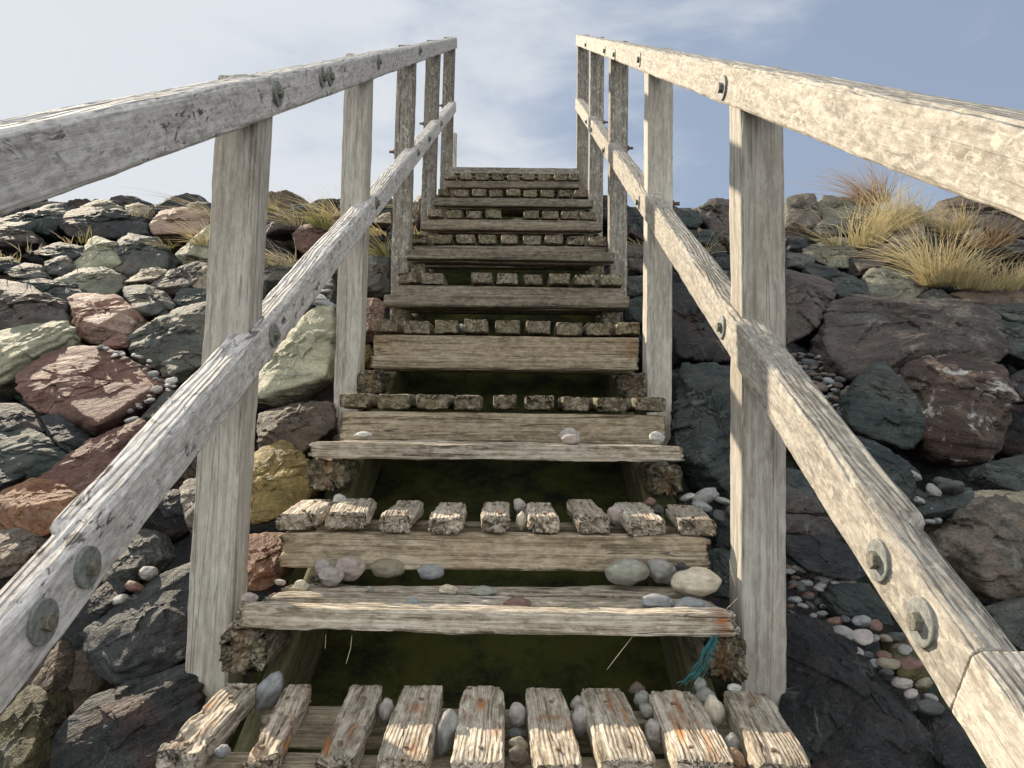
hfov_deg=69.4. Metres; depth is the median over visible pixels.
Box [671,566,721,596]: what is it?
pebble
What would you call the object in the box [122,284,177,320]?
boulder
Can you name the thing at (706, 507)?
pebble
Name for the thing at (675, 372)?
boulder
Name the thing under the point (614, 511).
pebble
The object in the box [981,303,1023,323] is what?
boulder
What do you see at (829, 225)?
boulder
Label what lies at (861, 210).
boulder
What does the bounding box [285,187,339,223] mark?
grass tuft
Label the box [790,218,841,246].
grass tuft
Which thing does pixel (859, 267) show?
boulder
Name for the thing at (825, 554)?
boulder
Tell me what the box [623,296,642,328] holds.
boulder
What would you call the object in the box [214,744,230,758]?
pebble
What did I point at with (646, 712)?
pebble
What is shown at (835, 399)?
pebble
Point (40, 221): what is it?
boulder
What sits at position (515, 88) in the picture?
sky
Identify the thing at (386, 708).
pebble
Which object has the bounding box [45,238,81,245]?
boulder
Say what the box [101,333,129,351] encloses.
boulder
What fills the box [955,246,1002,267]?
boulder
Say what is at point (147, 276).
boulder
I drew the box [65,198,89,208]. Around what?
boulder
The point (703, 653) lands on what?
rope
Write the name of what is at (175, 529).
boulder
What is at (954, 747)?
boulder
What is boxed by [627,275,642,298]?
boulder
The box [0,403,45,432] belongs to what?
boulder
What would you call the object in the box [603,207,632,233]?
boulder
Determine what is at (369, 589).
pebble
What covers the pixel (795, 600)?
pebble
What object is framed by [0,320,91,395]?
boulder
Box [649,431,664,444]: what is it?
pebble
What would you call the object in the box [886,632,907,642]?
pebble
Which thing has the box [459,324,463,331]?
pebble
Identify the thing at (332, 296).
boulder
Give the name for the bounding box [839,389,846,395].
pebble
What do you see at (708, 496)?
pebble
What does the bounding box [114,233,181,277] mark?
boulder
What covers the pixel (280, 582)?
pebble
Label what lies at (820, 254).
boulder
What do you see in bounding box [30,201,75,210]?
boulder
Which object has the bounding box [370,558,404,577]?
pebble
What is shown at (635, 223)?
boulder
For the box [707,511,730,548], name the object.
boulder
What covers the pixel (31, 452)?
boulder
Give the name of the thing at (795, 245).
boulder
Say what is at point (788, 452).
boulder
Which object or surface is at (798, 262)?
boulder
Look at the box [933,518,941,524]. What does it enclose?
pebble
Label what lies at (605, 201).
boulder
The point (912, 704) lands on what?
boulder
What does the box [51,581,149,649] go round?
boulder
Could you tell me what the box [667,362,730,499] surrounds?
boulder
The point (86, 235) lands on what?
grass tuft
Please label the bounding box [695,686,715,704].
pebble
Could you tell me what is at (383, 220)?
boulder
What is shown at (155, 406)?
boulder
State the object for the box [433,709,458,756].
pebble
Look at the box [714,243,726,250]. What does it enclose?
boulder
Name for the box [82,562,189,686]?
boulder
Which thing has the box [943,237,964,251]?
boulder
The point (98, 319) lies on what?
boulder
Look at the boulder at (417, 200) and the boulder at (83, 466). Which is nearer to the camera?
the boulder at (83, 466)
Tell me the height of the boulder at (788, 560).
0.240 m
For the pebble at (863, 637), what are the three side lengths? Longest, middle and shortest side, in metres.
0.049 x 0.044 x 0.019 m
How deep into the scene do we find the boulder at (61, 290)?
3.69 m
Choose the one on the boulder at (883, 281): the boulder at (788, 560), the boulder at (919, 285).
the boulder at (919, 285)
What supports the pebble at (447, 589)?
on the wooden staircase
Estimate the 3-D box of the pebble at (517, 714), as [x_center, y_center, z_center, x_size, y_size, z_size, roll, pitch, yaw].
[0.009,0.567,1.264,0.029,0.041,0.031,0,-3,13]
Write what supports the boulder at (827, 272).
on the boulder at (849, 285)
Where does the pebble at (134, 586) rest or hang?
on the boulder at (143, 632)
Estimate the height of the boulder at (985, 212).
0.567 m
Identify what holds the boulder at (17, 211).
on the ground
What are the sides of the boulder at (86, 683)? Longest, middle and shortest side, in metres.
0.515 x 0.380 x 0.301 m
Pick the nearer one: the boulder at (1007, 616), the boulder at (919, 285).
the boulder at (1007, 616)
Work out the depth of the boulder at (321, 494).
2.47 m
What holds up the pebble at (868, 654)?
on the boulder at (840, 694)
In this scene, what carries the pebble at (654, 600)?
on the wooden staircase
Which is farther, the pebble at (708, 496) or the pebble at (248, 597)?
the pebble at (708, 496)
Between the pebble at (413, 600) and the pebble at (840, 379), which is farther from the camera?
the pebble at (840, 379)
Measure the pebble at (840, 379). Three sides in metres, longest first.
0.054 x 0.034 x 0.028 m
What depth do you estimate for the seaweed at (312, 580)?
1.56 m
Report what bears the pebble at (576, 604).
on the wooden staircase
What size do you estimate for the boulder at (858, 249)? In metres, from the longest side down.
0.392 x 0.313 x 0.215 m
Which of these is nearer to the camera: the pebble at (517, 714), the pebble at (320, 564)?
the pebble at (517, 714)
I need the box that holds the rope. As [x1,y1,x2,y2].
[676,633,719,689]
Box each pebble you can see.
[96,345,104,349]
[112,594,128,605]
[124,416,138,422]
[124,580,143,592]
[139,566,157,580]
[147,371,158,377]
[150,386,162,393]
[164,377,177,384]
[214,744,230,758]
[241,592,258,602]
[254,671,283,710]
[275,579,285,584]
[294,579,308,591]
[310,297,321,304]
[314,300,336,308]
[314,558,334,574]
[317,294,327,300]
[318,566,343,586]
[320,289,331,294]
[323,283,333,289]
[333,494,346,503]
[335,555,365,581]
[354,431,371,438]
[365,586,373,592]
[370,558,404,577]
[378,697,394,725]
[404,598,420,603]
[417,564,443,579]
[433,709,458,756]
[438,584,457,593]
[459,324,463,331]
[468,601,485,604]
[469,585,496,595]
[503,596,530,606]
[508,702,525,727]
[508,727,525,738]
[508,736,527,749]
[508,745,528,767]
[513,498,525,513]
[516,511,526,530]
[558,427,579,441]
[561,434,580,444]
[564,602,590,606]
[570,695,581,711]
[571,705,587,737]
[605,558,649,585]
[607,504,622,526]
[628,681,644,696]
[634,690,649,707]
[639,703,653,719]
[641,593,672,607]
[645,497,655,506]
[645,718,661,749]
[647,558,675,583]
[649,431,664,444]
[654,504,663,515]
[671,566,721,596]
[673,597,708,606]
[675,562,689,571]
[679,493,694,500]
[691,500,711,512]
[692,487,718,504]
[694,677,706,691]
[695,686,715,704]
[704,694,724,728]
[713,510,727,520]
[715,497,729,505]
[724,732,739,749]
[725,506,729,515]
[727,683,741,692]
[729,747,745,767]
[786,569,795,573]
[787,596,801,604]
[787,604,794,608]
[788,580,805,589]
[788,583,796,588]
[791,576,800,579]
[792,565,805,573]
[796,585,805,592]
[797,603,808,608]
[800,580,812,586]
[801,359,819,367]
[801,591,814,597]
[804,595,814,600]
[805,601,815,609]
[806,353,814,358]
[808,372,816,376]
[813,574,831,583]
[813,586,823,591]
[814,376,823,381]
[814,598,822,605]
[815,581,826,588]
[816,383,827,392]
[816,610,828,616]
[819,372,827,377]
[821,604,827,610]
[822,377,834,384]
[826,373,835,377]
[826,617,842,624]
[829,396,838,402]
[831,382,843,389]
[833,376,845,383]
[833,625,854,640]
[834,579,856,582]
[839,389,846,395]
[840,615,850,621]
[851,615,870,627]
[853,629,873,645]
[857,646,863,655]
[864,651,873,658]
[869,619,882,631]
[869,659,879,667]
[873,634,879,641]
[875,650,892,658]
[876,657,900,669]
[878,634,892,641]
[879,668,893,676]
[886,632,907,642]
[891,643,902,647]
[891,677,912,689]
[893,657,922,670]
[897,644,912,654]
[904,688,917,698]
[911,470,921,480]
[913,496,924,504]
[915,677,932,688]
[917,699,944,715]
[923,693,938,700]
[925,519,935,524]
[926,483,941,496]
[932,477,951,484]
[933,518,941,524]
[937,480,965,493]
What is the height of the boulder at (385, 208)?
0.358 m
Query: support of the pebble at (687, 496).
on the wooden staircase
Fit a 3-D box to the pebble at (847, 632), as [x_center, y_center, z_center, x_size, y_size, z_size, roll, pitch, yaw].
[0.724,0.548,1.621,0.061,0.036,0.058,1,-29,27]
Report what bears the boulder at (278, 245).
on the ground
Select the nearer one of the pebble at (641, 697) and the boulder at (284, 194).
the pebble at (641, 697)
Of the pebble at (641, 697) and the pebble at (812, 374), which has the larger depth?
the pebble at (812, 374)
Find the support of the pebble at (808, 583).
on the pebble at (799, 583)
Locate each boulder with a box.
[0,203,70,241]
[0,209,25,253]
[0,224,46,253]
[0,255,34,276]
[0,256,21,275]
[0,275,16,281]
[0,279,73,330]
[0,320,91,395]
[0,393,20,403]
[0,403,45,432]
[0,427,67,481]
[0,469,25,491]
[0,478,79,537]
[0,528,48,580]
[0,649,115,715]
[0,685,73,767]
[4,263,53,279]
[15,345,176,435]
[16,278,87,303]
[21,401,96,436]
[22,200,45,210]
[23,243,51,264]
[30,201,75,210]
[31,640,75,694]
[32,242,84,260]
[37,418,147,492]
[40,413,94,452]
[44,255,75,277]
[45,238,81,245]
[49,663,205,767]
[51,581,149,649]
[53,266,128,299]
[59,207,153,245]
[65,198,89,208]
[67,293,150,345]
[74,236,121,272]
[80,199,124,209]
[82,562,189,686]
[85,580,133,618]
[89,199,125,209]
[92,344,131,356]
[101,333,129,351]
[102,529,176,584]
[109,195,154,207]
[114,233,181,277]
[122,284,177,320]
[125,202,154,218]
[125,267,167,284]
[127,301,205,373]
[140,507,189,542]
[141,389,175,420]
[148,207,163,222]
[149,207,210,243]
[150,261,206,298]
[156,193,207,209]
[158,347,201,386]
[158,489,183,517]
[164,243,185,252]
[170,456,196,490]
[172,288,206,306]
[175,224,209,264]
[179,478,195,533]
[186,201,210,210]
[191,526,293,543]
[192,266,206,288]
[242,672,252,682]
[247,532,291,591]
[250,440,318,525]
[254,405,270,444]
[256,401,338,453]
[257,305,336,408]
[263,261,292,294]
[265,236,299,263]
[266,207,299,240]
[268,190,308,210]
[274,206,329,240]
[275,239,302,257]
[290,202,332,225]
[293,224,327,254]
[293,306,336,327]
[305,454,325,498]
[308,377,367,440]
[310,274,337,306]
[314,198,339,219]
[327,278,336,305]
[334,308,389,319]
[364,345,373,369]
[365,298,385,344]
[367,255,390,301]
[368,244,381,255]
[369,211,392,232]
[369,232,383,246]
[374,212,391,227]
[380,239,414,255]
[382,198,392,211]
[388,229,391,240]
[413,201,420,233]
[415,195,438,208]
[603,195,629,207]
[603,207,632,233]
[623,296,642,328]
[627,209,643,243]
[627,244,643,276]
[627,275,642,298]
[634,242,675,271]
[634,328,680,372]
[666,441,727,513]
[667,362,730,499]
[672,271,682,283]
[672,282,730,365]
[672,368,679,396]
[675,208,702,229]
[689,229,697,238]
[696,198,729,244]
[697,229,718,247]
[704,515,806,576]
[705,248,730,270]
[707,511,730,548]
[707,548,730,583]
[713,583,729,599]
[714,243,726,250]
[723,269,730,279]
[724,234,729,250]
[779,613,938,767]
[784,193,822,230]
[785,221,814,244]
[785,236,807,252]
[785,253,815,272]
[785,269,837,345]
[786,337,811,379]
[786,399,835,455]
[786,468,811,488]
[786,485,824,513]
[786,514,838,539]
[786,533,865,580]
[801,237,857,271]
[801,263,849,280]
[806,294,1010,394]
[809,218,853,243]
[810,744,908,767]
[816,582,893,625]
[817,618,929,699]
[818,195,857,221]
[819,489,929,568]
[830,275,869,299]
[834,362,925,450]
[845,245,888,278]
[849,197,878,224]
[852,233,870,251]
[856,435,919,500]
[859,214,894,233]
[860,266,928,297]
[868,219,897,240]
[879,633,934,692]
[883,223,927,245]
[883,240,919,269]
[885,675,920,710]
[891,450,993,493]
[898,353,1022,468]
[909,271,942,293]
[912,487,974,518]
[912,708,980,767]
[917,220,950,239]
[917,232,955,260]
[917,288,954,298]
[923,251,948,268]
[923,494,1023,600]
[926,196,1023,245]
[941,253,991,294]
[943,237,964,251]
[949,288,1023,303]
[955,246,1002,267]
[963,227,987,250]
[968,454,1023,490]
[973,489,1023,503]
[978,596,1023,602]
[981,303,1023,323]
[984,597,1023,650]
[988,239,1023,263]
[993,262,1023,280]
[994,409,1023,458]
[997,361,1017,375]
[1001,321,1023,370]
[1009,369,1023,404]
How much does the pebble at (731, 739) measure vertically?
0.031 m
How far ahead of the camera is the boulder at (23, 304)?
3.40 m
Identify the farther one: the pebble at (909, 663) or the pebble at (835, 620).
the pebble at (835, 620)
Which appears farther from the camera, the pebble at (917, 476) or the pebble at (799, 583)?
the pebble at (917, 476)
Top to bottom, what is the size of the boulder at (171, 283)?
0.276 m
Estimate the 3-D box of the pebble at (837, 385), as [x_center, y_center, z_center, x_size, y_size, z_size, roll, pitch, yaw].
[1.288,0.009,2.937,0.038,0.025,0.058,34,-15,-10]
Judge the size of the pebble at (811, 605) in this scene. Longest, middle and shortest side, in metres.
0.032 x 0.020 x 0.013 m
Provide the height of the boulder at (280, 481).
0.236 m
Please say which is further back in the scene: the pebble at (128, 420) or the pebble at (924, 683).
the pebble at (128, 420)
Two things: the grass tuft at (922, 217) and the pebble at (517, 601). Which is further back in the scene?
the grass tuft at (922, 217)
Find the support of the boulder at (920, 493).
on the ground
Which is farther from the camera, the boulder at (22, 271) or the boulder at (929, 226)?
the boulder at (929, 226)
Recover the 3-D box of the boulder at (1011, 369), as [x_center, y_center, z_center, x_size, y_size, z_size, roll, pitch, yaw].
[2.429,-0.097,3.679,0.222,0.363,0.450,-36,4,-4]
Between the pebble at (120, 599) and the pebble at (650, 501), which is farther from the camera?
the pebble at (650, 501)
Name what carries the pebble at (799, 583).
on the pebble at (801, 588)
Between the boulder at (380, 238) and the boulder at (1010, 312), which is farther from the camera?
the boulder at (380, 238)
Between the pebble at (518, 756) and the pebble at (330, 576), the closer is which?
the pebble at (518, 756)
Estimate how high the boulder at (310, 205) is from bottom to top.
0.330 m
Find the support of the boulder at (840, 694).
on the ground
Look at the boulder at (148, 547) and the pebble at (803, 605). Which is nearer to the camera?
the pebble at (803, 605)
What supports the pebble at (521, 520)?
on the wooden staircase
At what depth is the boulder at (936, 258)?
4.92 m
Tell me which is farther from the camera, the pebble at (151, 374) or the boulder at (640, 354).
the boulder at (640, 354)
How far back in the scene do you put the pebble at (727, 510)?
1.91 m
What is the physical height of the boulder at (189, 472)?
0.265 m
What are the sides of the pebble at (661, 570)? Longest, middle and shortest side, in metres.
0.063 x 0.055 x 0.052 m
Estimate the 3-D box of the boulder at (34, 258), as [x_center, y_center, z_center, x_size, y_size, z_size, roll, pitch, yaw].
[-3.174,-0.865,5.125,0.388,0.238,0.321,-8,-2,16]
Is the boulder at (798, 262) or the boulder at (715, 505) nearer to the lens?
the boulder at (715, 505)
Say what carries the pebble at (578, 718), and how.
on the wooden staircase
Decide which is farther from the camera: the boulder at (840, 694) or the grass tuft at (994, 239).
the grass tuft at (994, 239)
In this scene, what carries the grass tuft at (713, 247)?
on the boulder at (722, 259)
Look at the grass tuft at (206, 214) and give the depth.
4.89 m
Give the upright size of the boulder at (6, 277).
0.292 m
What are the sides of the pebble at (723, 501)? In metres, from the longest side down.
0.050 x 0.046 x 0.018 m
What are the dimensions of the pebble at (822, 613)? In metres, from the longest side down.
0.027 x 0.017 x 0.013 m
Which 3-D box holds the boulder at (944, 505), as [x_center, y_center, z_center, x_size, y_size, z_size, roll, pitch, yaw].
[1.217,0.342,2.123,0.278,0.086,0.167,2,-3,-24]
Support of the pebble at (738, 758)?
on the wooden staircase
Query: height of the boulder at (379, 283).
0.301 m
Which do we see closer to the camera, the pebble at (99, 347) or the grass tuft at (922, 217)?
the pebble at (99, 347)
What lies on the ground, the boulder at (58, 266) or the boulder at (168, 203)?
the boulder at (168, 203)
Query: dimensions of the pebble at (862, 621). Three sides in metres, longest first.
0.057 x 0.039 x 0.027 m
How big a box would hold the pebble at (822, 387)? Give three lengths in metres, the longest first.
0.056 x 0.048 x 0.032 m
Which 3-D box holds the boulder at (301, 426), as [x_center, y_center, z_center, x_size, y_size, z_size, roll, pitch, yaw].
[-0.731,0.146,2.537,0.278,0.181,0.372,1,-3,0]
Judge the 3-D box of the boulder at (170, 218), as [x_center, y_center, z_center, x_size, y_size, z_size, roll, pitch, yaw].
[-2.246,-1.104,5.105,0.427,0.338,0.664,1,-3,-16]
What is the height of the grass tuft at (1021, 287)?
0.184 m
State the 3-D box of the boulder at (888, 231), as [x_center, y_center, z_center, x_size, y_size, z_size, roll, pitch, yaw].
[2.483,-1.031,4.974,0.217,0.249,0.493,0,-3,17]
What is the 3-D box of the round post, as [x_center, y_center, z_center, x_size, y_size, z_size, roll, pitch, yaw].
[-0.510,-1.889,6.443,0.056,0.598,0.055,1,-3,0]
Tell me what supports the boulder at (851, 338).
on the ground
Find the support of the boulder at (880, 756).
on the boulder at (840, 694)
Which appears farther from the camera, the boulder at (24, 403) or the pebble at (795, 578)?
the boulder at (24, 403)
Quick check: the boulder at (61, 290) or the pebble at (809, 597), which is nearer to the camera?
the pebble at (809, 597)
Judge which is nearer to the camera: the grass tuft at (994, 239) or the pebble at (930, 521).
the pebble at (930, 521)
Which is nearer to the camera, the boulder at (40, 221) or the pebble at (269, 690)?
the pebble at (269, 690)
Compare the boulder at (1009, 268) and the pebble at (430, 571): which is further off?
the boulder at (1009, 268)
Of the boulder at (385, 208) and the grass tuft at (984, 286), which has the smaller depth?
the grass tuft at (984, 286)
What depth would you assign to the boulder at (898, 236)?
4.77 m
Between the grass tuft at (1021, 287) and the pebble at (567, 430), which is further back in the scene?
the grass tuft at (1021, 287)
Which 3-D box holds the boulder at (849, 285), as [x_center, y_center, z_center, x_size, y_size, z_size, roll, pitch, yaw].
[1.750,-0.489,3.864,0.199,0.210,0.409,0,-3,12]
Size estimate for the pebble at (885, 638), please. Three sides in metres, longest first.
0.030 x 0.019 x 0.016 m
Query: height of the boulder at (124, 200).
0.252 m
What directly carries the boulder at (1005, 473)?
on the ground
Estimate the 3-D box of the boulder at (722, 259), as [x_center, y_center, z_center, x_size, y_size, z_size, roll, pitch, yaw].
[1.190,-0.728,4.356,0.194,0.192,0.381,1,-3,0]
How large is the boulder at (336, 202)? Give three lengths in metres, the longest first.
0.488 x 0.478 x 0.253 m
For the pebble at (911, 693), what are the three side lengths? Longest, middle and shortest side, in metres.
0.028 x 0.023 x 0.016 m
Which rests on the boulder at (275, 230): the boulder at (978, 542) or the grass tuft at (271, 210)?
the grass tuft at (271, 210)
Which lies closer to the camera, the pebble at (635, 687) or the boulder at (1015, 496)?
the pebble at (635, 687)
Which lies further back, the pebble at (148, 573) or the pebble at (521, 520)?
the pebble at (148, 573)
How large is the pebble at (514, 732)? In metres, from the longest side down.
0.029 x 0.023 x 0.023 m
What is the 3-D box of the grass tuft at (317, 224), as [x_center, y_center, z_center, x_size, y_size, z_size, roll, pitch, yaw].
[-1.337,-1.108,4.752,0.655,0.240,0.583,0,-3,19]
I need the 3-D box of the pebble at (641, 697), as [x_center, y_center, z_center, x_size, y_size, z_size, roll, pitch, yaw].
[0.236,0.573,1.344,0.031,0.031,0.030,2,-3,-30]
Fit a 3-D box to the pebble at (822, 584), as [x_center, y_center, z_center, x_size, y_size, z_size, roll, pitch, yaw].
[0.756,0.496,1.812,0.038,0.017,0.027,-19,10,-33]
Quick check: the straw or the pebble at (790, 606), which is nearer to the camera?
the straw
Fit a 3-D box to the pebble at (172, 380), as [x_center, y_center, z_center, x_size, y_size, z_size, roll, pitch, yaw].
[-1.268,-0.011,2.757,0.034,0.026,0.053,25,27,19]
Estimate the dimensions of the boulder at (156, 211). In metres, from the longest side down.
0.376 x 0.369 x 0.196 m
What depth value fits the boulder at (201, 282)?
3.83 m
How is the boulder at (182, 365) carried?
on the boulder at (93, 390)
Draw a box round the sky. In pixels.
[0,0,1023,212]
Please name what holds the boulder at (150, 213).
on the boulder at (114, 224)
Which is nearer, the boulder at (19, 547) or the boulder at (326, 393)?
the boulder at (19, 547)
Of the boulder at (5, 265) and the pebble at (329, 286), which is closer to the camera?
the pebble at (329, 286)
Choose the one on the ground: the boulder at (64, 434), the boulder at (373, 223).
the boulder at (373, 223)
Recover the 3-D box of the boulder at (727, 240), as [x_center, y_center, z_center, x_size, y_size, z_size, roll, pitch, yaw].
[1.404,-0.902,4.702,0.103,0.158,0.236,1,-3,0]
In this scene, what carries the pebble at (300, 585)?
on the wooden staircase
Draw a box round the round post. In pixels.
[452,133,456,166]
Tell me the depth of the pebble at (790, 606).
1.75 m
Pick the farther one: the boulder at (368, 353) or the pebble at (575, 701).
the boulder at (368, 353)
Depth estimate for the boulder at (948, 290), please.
4.58 m
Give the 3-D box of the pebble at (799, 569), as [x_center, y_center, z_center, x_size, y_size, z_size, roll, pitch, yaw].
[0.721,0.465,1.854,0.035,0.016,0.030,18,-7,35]
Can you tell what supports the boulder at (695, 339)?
on the boulder at (675, 372)
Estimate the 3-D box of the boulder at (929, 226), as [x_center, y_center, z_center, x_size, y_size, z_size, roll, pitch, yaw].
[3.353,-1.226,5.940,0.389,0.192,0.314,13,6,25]
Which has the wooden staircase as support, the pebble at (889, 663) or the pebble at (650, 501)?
the pebble at (650, 501)
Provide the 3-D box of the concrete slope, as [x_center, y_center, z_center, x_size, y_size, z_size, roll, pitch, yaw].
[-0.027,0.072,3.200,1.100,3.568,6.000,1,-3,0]
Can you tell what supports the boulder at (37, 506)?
on the ground
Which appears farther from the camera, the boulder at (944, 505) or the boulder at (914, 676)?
the boulder at (944, 505)
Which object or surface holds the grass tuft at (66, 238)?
on the boulder at (73, 252)
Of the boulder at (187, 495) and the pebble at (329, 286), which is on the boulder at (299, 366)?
the pebble at (329, 286)
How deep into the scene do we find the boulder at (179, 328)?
3.12 m
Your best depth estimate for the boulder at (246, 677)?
1.68 m
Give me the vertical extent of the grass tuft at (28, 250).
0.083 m
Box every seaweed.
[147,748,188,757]
[306,575,321,585]
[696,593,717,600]
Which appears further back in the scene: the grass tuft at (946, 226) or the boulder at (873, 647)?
the grass tuft at (946, 226)
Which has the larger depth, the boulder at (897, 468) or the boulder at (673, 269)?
the boulder at (673, 269)
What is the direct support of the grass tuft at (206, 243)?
on the boulder at (188, 252)
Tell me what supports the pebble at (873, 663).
on the boulder at (840, 694)
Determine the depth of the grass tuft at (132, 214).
4.96 m
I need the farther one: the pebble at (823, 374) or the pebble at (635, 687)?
the pebble at (823, 374)
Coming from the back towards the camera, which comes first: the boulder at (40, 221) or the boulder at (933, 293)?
the boulder at (40, 221)
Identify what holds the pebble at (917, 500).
on the boulder at (944, 505)
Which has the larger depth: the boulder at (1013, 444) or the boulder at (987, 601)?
the boulder at (1013, 444)
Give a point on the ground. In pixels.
(182, 548)
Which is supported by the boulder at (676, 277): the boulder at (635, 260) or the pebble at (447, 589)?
the boulder at (635, 260)
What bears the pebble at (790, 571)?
on the boulder at (825, 554)
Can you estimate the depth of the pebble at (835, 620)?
1.64 m
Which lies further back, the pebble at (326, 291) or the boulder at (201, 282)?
the boulder at (201, 282)
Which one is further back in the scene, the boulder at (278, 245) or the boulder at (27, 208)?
the boulder at (27, 208)
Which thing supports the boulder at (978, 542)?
on the ground
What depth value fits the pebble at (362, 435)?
2.05 m
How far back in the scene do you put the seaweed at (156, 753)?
1.10 m
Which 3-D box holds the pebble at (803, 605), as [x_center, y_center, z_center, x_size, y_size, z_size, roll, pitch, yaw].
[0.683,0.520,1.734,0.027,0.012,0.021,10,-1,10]
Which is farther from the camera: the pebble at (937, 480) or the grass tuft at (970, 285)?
the grass tuft at (970, 285)
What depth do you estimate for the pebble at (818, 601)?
1.76 m
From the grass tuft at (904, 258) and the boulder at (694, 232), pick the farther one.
the boulder at (694, 232)
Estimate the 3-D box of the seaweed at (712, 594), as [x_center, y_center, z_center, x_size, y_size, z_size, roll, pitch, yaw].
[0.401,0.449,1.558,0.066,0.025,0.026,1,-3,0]
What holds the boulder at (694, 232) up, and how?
on the ground
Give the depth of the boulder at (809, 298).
3.61 m
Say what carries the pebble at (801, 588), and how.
on the pebble at (805, 594)
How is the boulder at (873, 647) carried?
on the ground
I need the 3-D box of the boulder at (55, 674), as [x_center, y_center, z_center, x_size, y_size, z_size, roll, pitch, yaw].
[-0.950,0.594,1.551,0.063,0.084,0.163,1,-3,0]
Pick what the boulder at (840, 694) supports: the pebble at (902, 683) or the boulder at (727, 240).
the pebble at (902, 683)
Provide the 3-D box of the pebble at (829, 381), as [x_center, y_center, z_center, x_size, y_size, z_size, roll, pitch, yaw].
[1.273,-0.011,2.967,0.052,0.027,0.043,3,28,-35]
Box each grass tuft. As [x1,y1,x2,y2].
[0,251,20,261]
[5,239,42,254]
[48,229,76,244]
[75,225,92,243]
[115,182,210,219]
[124,201,149,218]
[135,237,176,248]
[156,214,209,246]
[265,238,297,266]
[267,191,280,212]
[267,195,337,229]
[267,201,302,226]
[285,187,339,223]
[368,236,391,258]
[369,223,385,235]
[387,199,419,213]
[705,233,729,253]
[786,156,915,206]
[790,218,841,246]
[806,171,975,230]
[817,178,959,248]
[832,219,1001,271]
[855,184,948,224]
[863,213,1023,287]
[910,196,991,234]
[937,211,1023,249]
[937,243,1018,289]
[947,252,1023,290]
[987,258,1023,288]
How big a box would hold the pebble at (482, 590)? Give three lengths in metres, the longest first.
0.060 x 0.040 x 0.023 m
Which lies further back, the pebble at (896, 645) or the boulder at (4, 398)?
the boulder at (4, 398)
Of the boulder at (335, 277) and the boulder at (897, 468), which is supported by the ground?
the boulder at (335, 277)
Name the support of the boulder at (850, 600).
on the ground
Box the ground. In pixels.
[0,202,1023,767]
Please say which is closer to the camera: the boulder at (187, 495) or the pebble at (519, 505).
the pebble at (519, 505)
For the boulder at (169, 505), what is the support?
on the ground
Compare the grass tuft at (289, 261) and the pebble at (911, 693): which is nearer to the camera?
the pebble at (911, 693)
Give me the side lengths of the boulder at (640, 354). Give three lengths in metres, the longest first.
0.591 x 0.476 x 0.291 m
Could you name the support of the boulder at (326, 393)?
on the ground
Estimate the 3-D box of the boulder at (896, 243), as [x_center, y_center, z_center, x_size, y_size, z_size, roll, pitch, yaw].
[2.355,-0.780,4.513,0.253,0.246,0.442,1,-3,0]
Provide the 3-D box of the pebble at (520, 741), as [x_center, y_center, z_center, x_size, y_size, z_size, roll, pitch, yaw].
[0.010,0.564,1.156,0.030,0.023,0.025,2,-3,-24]
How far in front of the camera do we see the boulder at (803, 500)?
2.08 m
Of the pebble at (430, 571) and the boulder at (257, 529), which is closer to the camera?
the pebble at (430, 571)
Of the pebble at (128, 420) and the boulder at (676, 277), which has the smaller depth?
the pebble at (128, 420)
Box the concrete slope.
[229,217,730,758]
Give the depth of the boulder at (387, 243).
5.20 m
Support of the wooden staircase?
on the concrete slope
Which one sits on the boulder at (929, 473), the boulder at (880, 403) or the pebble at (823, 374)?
the boulder at (880, 403)
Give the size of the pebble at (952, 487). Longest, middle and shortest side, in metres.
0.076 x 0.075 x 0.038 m
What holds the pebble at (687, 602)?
on the wooden staircase
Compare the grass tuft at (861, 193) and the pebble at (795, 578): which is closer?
the pebble at (795, 578)
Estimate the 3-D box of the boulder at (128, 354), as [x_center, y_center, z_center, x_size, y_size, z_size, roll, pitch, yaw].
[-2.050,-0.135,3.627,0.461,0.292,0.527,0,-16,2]
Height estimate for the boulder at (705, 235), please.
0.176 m
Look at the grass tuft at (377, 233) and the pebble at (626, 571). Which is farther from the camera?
the grass tuft at (377, 233)
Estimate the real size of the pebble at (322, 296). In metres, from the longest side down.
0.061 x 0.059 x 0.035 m
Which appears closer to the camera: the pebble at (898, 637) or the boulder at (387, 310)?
the pebble at (898, 637)
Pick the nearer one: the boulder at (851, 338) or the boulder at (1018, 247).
the boulder at (851, 338)
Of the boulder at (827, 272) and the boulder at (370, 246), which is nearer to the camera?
the boulder at (827, 272)
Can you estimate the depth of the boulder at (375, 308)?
3.37 m
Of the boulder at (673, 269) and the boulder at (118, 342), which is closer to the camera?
the boulder at (118, 342)
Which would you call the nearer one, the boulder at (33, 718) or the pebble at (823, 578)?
the boulder at (33, 718)
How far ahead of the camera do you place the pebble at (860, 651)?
1.57 m
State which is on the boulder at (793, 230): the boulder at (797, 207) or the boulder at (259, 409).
the boulder at (797, 207)
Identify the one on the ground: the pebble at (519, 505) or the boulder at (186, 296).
the boulder at (186, 296)
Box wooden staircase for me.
[0,35,1023,767]
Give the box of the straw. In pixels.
[607,636,632,668]
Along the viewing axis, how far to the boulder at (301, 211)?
5.45 m
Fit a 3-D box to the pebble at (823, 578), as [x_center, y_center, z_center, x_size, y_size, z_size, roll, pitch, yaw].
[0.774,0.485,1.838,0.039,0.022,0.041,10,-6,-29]
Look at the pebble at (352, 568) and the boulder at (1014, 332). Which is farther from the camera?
the boulder at (1014, 332)
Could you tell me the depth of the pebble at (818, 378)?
2.98 m
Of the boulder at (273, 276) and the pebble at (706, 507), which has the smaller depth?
the pebble at (706, 507)
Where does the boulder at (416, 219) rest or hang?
on the boulder at (387, 243)
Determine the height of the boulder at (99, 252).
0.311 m
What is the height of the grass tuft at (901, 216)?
0.408 m
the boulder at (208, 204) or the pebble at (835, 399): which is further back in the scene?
the boulder at (208, 204)

